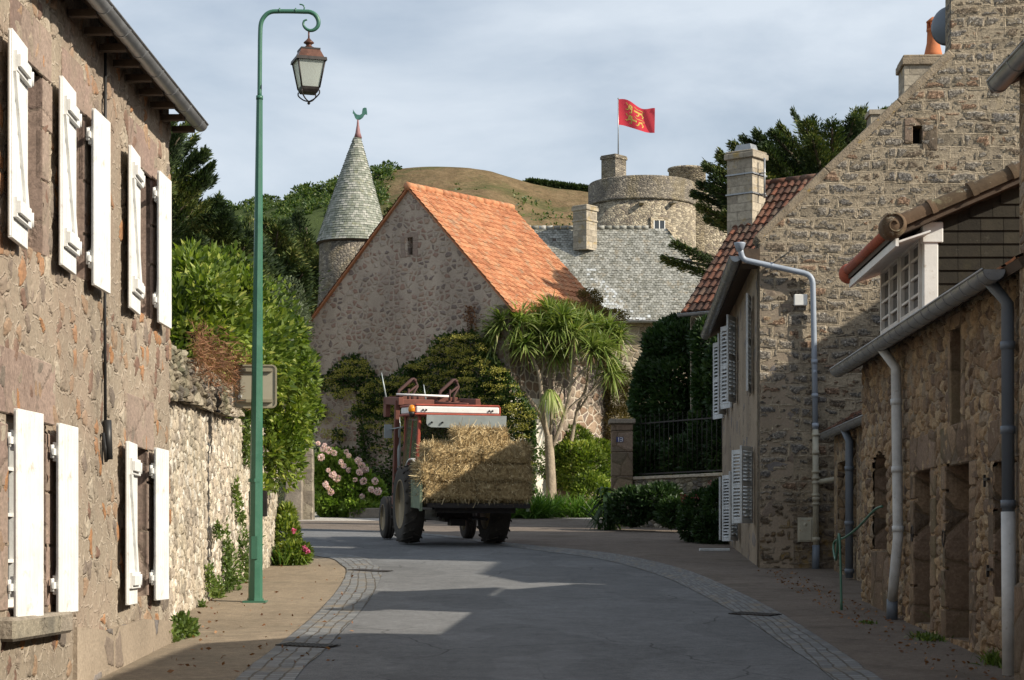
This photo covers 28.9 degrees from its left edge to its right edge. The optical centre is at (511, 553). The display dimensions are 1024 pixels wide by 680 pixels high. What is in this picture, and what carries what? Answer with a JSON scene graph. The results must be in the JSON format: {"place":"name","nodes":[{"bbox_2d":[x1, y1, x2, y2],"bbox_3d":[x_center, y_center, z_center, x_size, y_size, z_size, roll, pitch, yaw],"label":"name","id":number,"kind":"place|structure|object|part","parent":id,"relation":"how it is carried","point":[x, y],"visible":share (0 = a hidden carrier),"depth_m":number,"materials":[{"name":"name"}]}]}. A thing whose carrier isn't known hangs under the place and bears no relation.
{"place":"outdoors","nodes":[
{"label":"outdoors","id":0,"kind":"place"},
{"bbox_2d":[98,556,345,679],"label":"pavement","id":1,"kind":"structure","parent":0,"point":[234,614],"depth_m":19.60,"materials":[{"name":"beige concrete"}]},
{"bbox_2d":[169,620,180,642],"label":"weed","id":2,"kind":"object","parent":1,"relation":"on","point":[176,638],"visible":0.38,"depth_m":17.87,"materials":[{"name":"green plant"}]},
{"bbox_2d":[169,609,200,639],"bbox_3d":[-3.039,0.719,18.371,0.321,0.413,0.850,0,0,0],"label":"weed","id":3,"kind":"object","parent":1,"relation":"on","point":[187,626],"visible":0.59,"depth_m":18.29,"materials":[{"name":"green plant"}]},
{"bbox_2d":[167,564,357,672],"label":"leaf litter","id":4,"kind":"object","parent":1,"relation":"on","point":[209,648],"visible":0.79,"depth_m":17.95,"materials":[{"name":"brown plant"}]},
{"bbox_2d":[242,4,326,602],"bbox_3d":[-2.586,-2.865,22.716,0.966,6.860,0.447,0,0,0],"label":"street lamp","id":5,"kind":"object","parent":1,"relation":"on","point":[308,61],"visible":1,"depth_m":22.67,"materials":[{"name":"green metal"}]},
{"bbox_2d":[233,365,276,407],"bbox_3d":[-2.963,-1.926,22.867,0.500,0.500,0.044,0,0,0],"label":"road sign","id":6,"kind":"object","parent":5,"relation":"attached to","point":[269,386],"visible":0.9,"depth_m":22.88,"materials":[{"name":"beige metal"}]},
{"bbox_2d":[249,490,266,516],"bbox_3d":[-2.932,-0.576,22.905,0.205,0.300,0.100,0,0,0],"label":"junction box","id":7,"kind":"object","parent":5,"relation":"attached to","point":[264,503],"visible":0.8,"depth_m":22.86,"materials":[{"name":"metal"}]},
{"bbox_2d":[270,500,318,565],"bbox_3d":[-3.371,-0.307,30.612,0.918,1.100,1.716,0,0,0],"label":"flower clump","id":8,"kind":"object","parent":1,"relation":"on","point":[293,548],"visible":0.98,"depth_m":30.39,"materials":[{"name":"green plant"}]},
{"bbox_2d":[382,197,397,216],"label":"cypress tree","id":9,"kind":"object","parent":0,"point":[386,209],"depth_m":86.51,"materials":[{"name":"green plant"}]},
{"bbox_2d":[234,167,587,505],"bbox_3d":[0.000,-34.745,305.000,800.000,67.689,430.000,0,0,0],"label":"hill","id":10,"kind":"structure","parent":0,"point":[499,187],"depth_m":328.17,"materials":[{"name":"plant"}]},
{"bbox_2d":[225,159,572,227],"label":"hillside scrub","id":11,"kind":"object","parent":10,"relation":"on","point":[311,199],"visible":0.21,"depth_m":332.76,"materials":[{"name":"green plant"}]},
{"bbox_2d":[523,177,588,191],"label":"skyline scrub","id":12,"kind":"object","parent":10,"relation":"on","point":[561,184],"visible":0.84,"depth_m":351.26,"materials":[{"name":"green plant"}]},
{"bbox_2d":[298,512,600,520],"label":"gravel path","id":13,"kind":"structure","parent":0,"point":[318,518],"depth_m":52.33,"materials":[{"name":"beige gravel"}]},
{"bbox_2d":[245,274,319,506],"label":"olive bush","id":14,"kind":"object","parent":13,"relation":"on","point":[305,313],"visible":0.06,"depth_m":55.78,"materials":[{"name":"green plant"}]},
{"bbox_2d":[284,463,303,519],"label":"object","id":15,"kind":"object","parent":13,"relation":"on","point":[296,497],"visible":0.29,"depth_m":51.11,"materials":[{"name":"beige stone"}]},
{"bbox_2d":[303,448,314,519],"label":"gate pillar","id":16,"kind":"structure","parent":13,"relation":"on","point":[308,500],"depth_m":51.41,"materials":[{"name":"beige stone"}]},
{"bbox_2d":[314,441,388,517],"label":"hydrangea","id":17,"kind":"object","parent":13,"relation":"on","point":[340,476],"visible":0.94,"depth_m":53.13,"materials":[{"name":"green plant"}]},
{"bbox_2d":[349,508,378,517],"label":"stone trough","id":18,"kind":"object","parent":13,"relation":"on","point":[370,513],"visible":0.5,"depth_m":52.82,"materials":[{"name":"grey stone"}]},
{"bbox_2d":[511,486,569,518],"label":"lily clump","id":19,"kind":"object","parent":13,"relation":"on","point":[540,508],"visible":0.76,"depth_m":52.15,"materials":[{"name":"green plant"}]},
{"bbox_2d":[536,441,561,478],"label":"garden shrub","id":20,"kind":"object","parent":13,"relation":"on","point":[541,467],"visible":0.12,"depth_m":56.56,"materials":[{"name":"green plant"}]},
{"bbox_2d":[471,290,639,499],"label":"cabbage palm","id":21,"kind":"object","parent":13,"relation":"on","point":[564,331],"visible":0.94,"depth_m":55.69,"materials":[{"name":"green plant"}]},
{"bbox_2d":[531,486,596,517],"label":"lily clump","id":22,"kind":"object","parent":13,"relation":"on","point":[570,514],"visible":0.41,"depth_m":53.02,"materials":[{"name":"green plant"}]},
{"bbox_2d":[555,423,610,504],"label":"garden shrub","id":23,"kind":"object","parent":13,"relation":"on","point":[589,473],"visible":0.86,"depth_m":56.58,"materials":[{"name":"green plant"}]},
{"bbox_2d":[561,493,605,517],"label":"lily clump","id":24,"kind":"object","parent":13,"relation":"on","point":[580,515],"visible":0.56,"depth_m":52.92,"materials":[{"name":"green plant"}]},
{"bbox_2d":[110,0,944,205],"label":"sky","id":25,"kind":"structure","parent":0,"point":[517,89],"materials":[{"name":"white"}]},
{"bbox_2d":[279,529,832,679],"bbox_3d":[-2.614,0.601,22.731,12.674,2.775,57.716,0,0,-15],"label":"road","id":26,"kind":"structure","parent":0,"point":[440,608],"depth_m":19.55,"materials":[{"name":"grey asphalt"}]},
{"bbox_2d":[235,552,381,679],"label":"cobbled gutter","id":27,"kind":"object","parent":26,"relation":"on","point":[282,665],"visible":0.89,"depth_m":19.61,"materials":[{"name":"grey stone"}]},
{"bbox_2d":[275,642,339,647],"bbox_3d":[-1.794,0.804,17.445,0.524,0.033,0.243,0,0,26],"label":"drain grate","id":28,"kind":"object","parent":27,"relation":"on","point":[300,644],"visible":0.99,"depth_m":17.43,"materials":[{"name":"metal"}]},
{"bbox_2d":[348,569,392,571],"bbox_3d":[-2.045,0.243,28.656,0.699,0.045,0.243,0,0,42],"label":"drain grate","id":29,"kind":"object","parent":27,"relation":"on","point":[373,570],"visible":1,"depth_m":28.55,"materials":[{"name":"metal"}]},
{"bbox_2d":[379,373,529,542],"bbox_3d":[-1.266,-1.863,37.949,2.221,3.301,4.430,0,3,-14],"label":"tractor","id":30,"kind":"object","parent":26,"relation":"on","point":[402,516],"visible":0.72,"depth_m":37.08,"materials":[{"name":"metal"}]},
{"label":"windows","id":31,"kind":"part","parent":30,"relation":"part of","materials":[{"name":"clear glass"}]},
{"bbox_2d":[415,478,483,504],"bbox_3d":[-1.163,-1.116,36.006,1.261,0.745,0.866,0,3,-14],"label":"hay bale","id":32,"kind":"object","parent":30,"relation":"on","point":[445,491],"visible":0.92,"depth_m":35.75,"materials":[{"name":"plant"}]},
{"bbox_2d":[467,476,535,509],"bbox_3d":[-0.244,-1.142,36.235,1.344,0.787,0.819,0,3,-14],"label":"hay bale","id":33,"kind":"object","parent":30,"relation":"on","point":[510,492],"visible":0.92,"depth_m":36.00,"materials":[{"name":"plant"}]},
{"bbox_2d":[474,456,535,487],"bbox_3d":[-0.208,-1.470,36.208,1.390,0.774,0.824,0,3,-14],"label":"hay bale","id":34,"kind":"object","parent":33,"relation":"on","point":[512,472],"visible":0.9,"depth_m":35.97,"materials":[{"name":"plant"}]},
{"bbox_2d":[476,434,535,467],"bbox_3d":[-0.160,-1.803,36.185,1.331,0.774,0.907,0,3,-14],"label":"hay bale","id":35,"kind":"object","parent":34,"relation":"on","point":[515,452],"visible":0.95,"depth_m":35.97,"materials":[{"name":"plant"}]},
{"bbox_2d":[301,528,881,679],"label":"cobbled gutter","id":36,"kind":"object","parent":26,"relation":"on","point":[833,662],"visible":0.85,"depth_m":21.37,"materials":[{"name":"grey stone"}]},
{"bbox_2d":[728,611,781,615],"bbox_3d":[2.553,0.633,20.842,0.508,0.038,0.243,0,0,40],"label":"drain grate","id":37,"kind":"object","parent":36,"relation":"on","point":[755,613],"visible":1,"depth_m":20.81,"materials":[{"name":"metal"}]},
{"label":"hay bale","id":38,"kind":"object","parent":26,"relation":"on","visible":0},
{"bbox_2d":[409,457,421,483],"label":"hay bale","id":39,"kind":"object","parent":38,"relation":"on","point":[412,468],"visible":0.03,"depth_m":36.32,"materials":[{"name":"plant"}]},
{"bbox_2d":[413,437,452,459],"bbox_3d":[-1.202,-1.856,36.391,1.359,0.773,0.838,0,3,-14],"label":"hay bale","id":40,"kind":"object","parent":39,"relation":"on","point":[421,445],"visible":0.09,"depth_m":36.29,"materials":[{"name":"plant"}]},
{"bbox_2d":[408,452,482,490],"bbox_3d":[-1.214,-1.510,35.913,1.444,0.789,0.856,0,3,-14],"label":"hay bale","id":41,"kind":"object","parent":38,"relation":"on","point":[426,471],"visible":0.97,"depth_m":35.71,"materials":[{"name":"plant"}]},
{"bbox_2d":[418,434,483,468],"bbox_3d":[-1.093,-1.814,35.962,1.302,0.753,0.920,0,3,-14],"label":"hay bale","id":42,"kind":"object","parent":41,"relation":"on","point":[456,453],"visible":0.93,"depth_m":35.77,"materials":[{"name":"plant"}]},
{"bbox_2d":[295,518,833,679],"bbox_3d":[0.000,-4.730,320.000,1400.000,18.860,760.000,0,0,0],"label":"ground","id":43,"kind":"structure","parent":0,"point":[561,553],"depth_m":25.50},
{"bbox_2d":[0,0,208,679],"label":"stone house","id":44,"kind":"structure","parent":43,"relation":"on","point":[91,93],"depth_m":14.54,"materials":[{"name":"stone"}]},
{"bbox_2d":[6,421,13,606],"bbox_3d":[-3.403,-0.260,13.003,0.059,1.240,0.970,0,0,1],"label":"window","id":45,"kind":"structure","parent":44,"relation":"in","point":[10,488],"depth_m":13.44,"materials":[{"name":"white paint"}]},
{"bbox_2d":[169,120,219,248],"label":"cypress tree","id":46,"kind":"object","parent":43,"relation":"on","point":[188,188],"visible":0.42,"depth_m":47.73,"materials":[{"name":"green plant"}]},
{"bbox_2d":[169,343,277,620],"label":"garden wall","id":47,"kind":"structure","parent":43,"relation":"on","point":[206,457],"depth_m":22.22,"materials":[{"name":"stone"}]},
{"bbox_2d":[197,598,206,607],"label":"weed","id":48,"kind":"object","parent":47,"relation":"attached to","point":[200,603],"visible":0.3,"depth_m":21.94,"materials":[{"name":"green plant"}]},
{"bbox_2d":[204,559,218,597],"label":"weed","id":49,"kind":"object","parent":47,"relation":"attached to","point":[209,579],"visible":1,"depth_m":22.64,"materials":[{"name":"green plant"}]},
{"bbox_2d":[185,309,251,412],"bbox_3d":[-3.196,-2.067,22.113,0.301,1.006,3.430,0,0,4],"label":"dry creeper","id":50,"kind":"object","parent":47,"relation":"attached to","point":[223,367],"visible":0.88,"depth_m":21.57,"materials":[{"name":"brown plant"}]},
{"bbox_2d":[210,574,227,598],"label":"weed","id":51,"kind":"object","parent":47,"relation":"attached to","point":[219,594],"visible":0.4,"depth_m":23.30,"materials":[{"name":"green plant"}]},
{"bbox_2d":[212,519,225,541],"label":"weed","id":52,"kind":"object","parent":47,"relation":"attached to","point":[218,527],"visible":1,"depth_m":23.32,"materials":[{"name":"green plant"}]},
{"bbox_2d":[221,516,235,593],"bbox_3d":[-3.478,0.065,24.245,0.176,1.078,0.336,0,0,14],"label":"weed","id":53,"kind":"object","parent":47,"relation":"attached to","point":[227,573],"visible":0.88,"depth_m":24.20,"materials":[{"name":"green plant"}]},
{"bbox_2d":[225,542,244,591],"bbox_3d":[-3.493,0.300,24.671,0.317,0.925,0.695,0,0,11],"label":"weed","id":54,"kind":"object","parent":47,"relation":"attached to","point":[234,571],"visible":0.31,"depth_m":24.65,"materials":[{"name":"green plant"}]},
{"bbox_2d":[231,474,242,507],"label":"weed","id":55,"kind":"object","parent":47,"relation":"attached to","point":[236,494],"visible":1,"depth_m":25.17,"materials":[{"name":"green plant"}]},
{"bbox_2d":[234,499,247,527],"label":"weed","id":56,"kind":"object","parent":47,"relation":"attached to","point":[240,519],"visible":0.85,"depth_m":25.61,"materials":[{"name":"green plant"}]},
{"bbox_2d":[237,522,248,582],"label":"weed","id":57,"kind":"object","parent":47,"relation":"attached to","point":[242,543],"visible":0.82,"depth_m":25.97,"materials":[{"name":"green plant"}]},
{"bbox_2d":[242,420,250,468],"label":"weed","id":58,"kind":"object","parent":47,"relation":"attached to","point":[246,441],"visible":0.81,"depth_m":26.41,"materials":[{"name":"green plant"}]},
{"bbox_2d":[177,191,283,328],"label":"cypress tree","id":59,"kind":"object","parent":43,"relation":"on","point":[218,222],"visible":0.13,"depth_m":58.00,"materials":[{"name":"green plant"}]},
{"bbox_2d":[170,236,328,544],"bbox_3d":[-4.234,-2.014,26.024,2.911,4.706,12.027,0,0,0],"label":"laurel shrub","id":60,"kind":"object","parent":43,"relation":"on","point":[214,285],"visible":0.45,"depth_m":26.52,"materials":[{"name":"green plant"}]},
{"bbox_2d":[236,212,302,422],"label":"cypress tree","id":61,"kind":"object","parent":43,"relation":"on","point":[268,259],"visible":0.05,"depth_m":63.97,"materials":[{"name":"green plant"}]},
{"bbox_2d":[263,216,330,505],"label":"cypress tree","id":62,"kind":"object","parent":43,"relation":"on","point":[281,236],"visible":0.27,"depth_m":68.46,"materials":[{"name":"green plant"}]},
{"bbox_2d":[289,209,318,313],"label":"cypress tree","id":63,"kind":"object","parent":43,"relation":"on","point":[308,244],"visible":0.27,"depth_m":88.55,"materials":[{"name":"green plant"}]},
{"bbox_2d":[316,120,382,306],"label":"conical tower","id":64,"kind":"structure","parent":43,"relation":"on","point":[353,217],"depth_m":77.10,"materials":[{"name":"stone"}]},
{"bbox_2d":[353,108,366,119],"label":"weathercock","id":65,"kind":"object","parent":64,"relation":"attached to","point":[361,116],"visible":1,"depth_m":77.97,"materials":[{"name":"green metal"}]},
{"bbox_2d":[306,182,616,503],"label":"barn","id":66,"kind":"structure","parent":43,"relation":"on","point":[425,265],"depth_m":58.23,"materials":[{"name":"stone"}]},
{"bbox_2d":[314,305,539,501],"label":"climbing hydrangea","id":67,"kind":"object","parent":66,"relation":"attached to","point":[528,429],"visible":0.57,"depth_m":57.02,"materials":[{"name":"green plant"}]},
{"bbox_2d":[540,287,633,439],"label":"wall vine","id":68,"kind":"object","parent":66,"relation":"attached to","point":[616,410],"depth_m":58.86,"materials":[{"name":"green plant"}]},
{"bbox_2d":[529,204,701,418],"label":"slate roofed house","id":69,"kind":"structure","parent":43,"relation":"on","point":[622,268],"depth_m":71.69,"materials":[{"name":"grey stone"}]},
{"bbox_2d":[588,153,695,261],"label":"castle tower","id":70,"kind":"structure","parent":43,"relation":"on","point":[617,195],"depth_m":92.81,"materials":[{"name":"beige stone"}]},
{"bbox_2d":[617,98,618,153],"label":"flagpole","id":71,"kind":"object","parent":70,"relation":"on","point":[618,125],"visible":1,"depth_m":93.78,"materials":[{"name":"metal"}]},
{"bbox_2d":[619,99,654,132],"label":"flag","id":72,"kind":"object","parent":71,"relation":"attached to","point":[632,115],"visible":1,"depth_m":93.89,"materials":[{"name":"red fabric"}]},
{"bbox_2d":[650,217,667,228],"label":"window","id":73,"kind":"structure","parent":70,"relation":"in","point":[655,222],"depth_m":92.46,"materials":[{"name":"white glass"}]},
{"bbox_2d":[633,473,721,527],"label":"wall","id":74,"kind":"structure","parent":43,"relation":"on","point":[688,483],"depth_m":44.91,"materials":[{"name":"grey stone"}]},
{"bbox_2d":[639,410,721,475],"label":"railing","id":75,"kind":"object","parent":74,"relation":"on","point":[673,421],"visible":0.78,"depth_m":45.08,"materials":[{"name":"metal"}]},
{"bbox_2d":[667,165,726,274],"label":"castle wing","id":76,"kind":"structure","parent":43,"relation":"on","point":[710,239],"depth_m":98.90,"materials":[{"name":"beige stone"}]},
{"bbox_2d":[677,143,817,442],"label":"tiled house","id":77,"kind":"structure","parent":43,"relation":"on","point":[757,201],"depth_m":48.55,"materials":[{"name":"brown tile"}]},
{"bbox_2d":[658,103,891,281],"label":"cypress tree","id":78,"kind":"object","parent":43,"relation":"on","point":[815,151],"visible":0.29,"depth_m":56.29,"materials":[{"name":"green plant"}]},
{"bbox_2d":[701,0,1023,568],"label":"gabled house","id":79,"kind":"structure","parent":43,"relation":"on","point":[792,318],"depth_m":29.38,"materials":[{"name":"brown stone"}]},
{"bbox_2d":[865,109,885,126],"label":"chimney","id":80,"kind":"object","parent":79,"relation":"on","point":[871,115],"visible":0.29,"depth_m":42.75,"materials":[{"name":"beige stone"}]},
{"bbox_2d":[931,7,944,45],"bbox_3d":[6.646,-7.985,30.014,0.660,0.577,0.230,0,0,24],"label":"dish","id":81,"kind":"object","parent":79,"relation":"attached to","point":[938,28],"visible":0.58,"depth_m":30.08,"materials":[{"name":"grey metal"}]},
{"bbox_2d":[829,162,1023,675],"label":"long stone building","id":82,"kind":"structure","parent":43,"relation":"on","point":[938,358],"depth_m":18.94,"materials":[{"name":"brown stone"}]},
{"bbox_2d":[986,38,1023,679],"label":"house","id":83,"kind":"structure","parent":43,"relation":"on","point":[1005,74],"depth_m":14.59,"materials":[{"name":"brown stone"}]},
{"bbox_2d":[298,518,1013,679],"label":"forecourt","id":84,"kind":"structure","parent":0,"point":[883,658],"depth_m":25.19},
{"bbox_2d":[579,486,633,529],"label":"broadleaf plant","id":85,"kind":"object","parent":84,"relation":"on","point":[607,522],"visible":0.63,"depth_m":44.33,"materials":[{"name":"green plant"}]},
{"bbox_2d":[608,419,635,526],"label":"gate pillar","id":86,"kind":"structure","parent":84,"relation":"on","point":[621,452],"depth_m":46.20,"materials":[{"name":"stone"}]},
{"bbox_2d":[603,480,686,530],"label":"shrub","id":87,"kind":"object","parent":84,"relation":"on","point":[641,501],"visible":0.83,"depth_m":43.35,"materials":[{"name":"green plant"}]},
{"bbox_2d":[625,311,720,476],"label":"dark hedge","id":88,"kind":"object","parent":84,"relation":"on","point":[669,342],"visible":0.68,"depth_m":47.27,"materials":[{"name":"green plant"}]},
{"bbox_2d":[675,476,728,543],"bbox_3d":[3.783,-0.809,38.085,1.324,1.422,2.009,0,0,0],"label":"flowering shrub","id":89,"kind":"object","parent":84,"relation":"on","point":[702,526],"visible":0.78,"depth_m":37.86,"materials":[{"name":"green plant"}]},
{"bbox_2d":[820,409,863,581],"bbox_3d":[5.728,-1.255,25.794,2.771,4.021,6.050,0,0,0],"label":"lean to shed","id":90,"kind":"object","parent":84,"relation":"on","point":[846,433],"visible":0.3,"depth_m":26.80,"materials":[{"name":"brown stone"}]},
{"bbox_2d":[832,505,882,609],"bbox_3d":[3.665,0.061,21.576,0.209,1.127,1.928,0,0,-6],"label":"handrail","id":91,"kind":"object","parent":84,"relation":"on","point":[838,541],"visible":1,"depth_m":21.68,"materials":[{"name":"green"}]},
{"bbox_2d":[858,620,877,623],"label":"weed","id":92,"kind":"object","parent":84,"relation":"on","point":[867,622],"visible":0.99,"depth_m":19.84,"materials":[{"name":"green plant"}]},
{"bbox_2d":[758,570,1012,679],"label":"wall foot litter","id":93,"kind":"object","parent":84,"relation":"on","point":[926,662],"depth_m":19.86,"materials":[{"name":"brown plant"}]},
{"bbox_2d":[904,630,953,641],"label":"weed","id":94,"kind":"object","parent":84,"relation":"on","point":[927,636],"visible":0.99,"depth_m":18.09,"materials":[{"name":"green plant"}]},
{"bbox_2d":[967,646,1001,667],"bbox_3d":[3.904,0.833,15.976,0.508,0.170,0.806,0,0,0],"label":"weed","id":95,"kind":"object","parent":84,"relation":"on","point":[992,659],"visible":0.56,"depth_m":15.92,"materials":[{"name":"green plant"}]},
{"bbox_2d":[699,548,729,550],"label":"stone slab","id":96,"kind":"structure","parent":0,"point":[714,549],"depth_m":34.60,"materials":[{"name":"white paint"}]},
{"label":"hay bale","id":97,"kind":"object","parent":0,"visible":0},
{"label":"hay bale","id":98,"kind":"object","parent":97,"relation":"on","visible":0},
{"bbox_2d":[446,418,512,446],"bbox_3d":[-0.558,-2.091,36.342,1.307,0.830,0.861,0,3,-14],"label":"hay bale","id":99,"kind":"object","parent":98,"relation":"on","point":[485,433],"visible":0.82,"depth_m":36.08,"materials":[{"name":"plant"}]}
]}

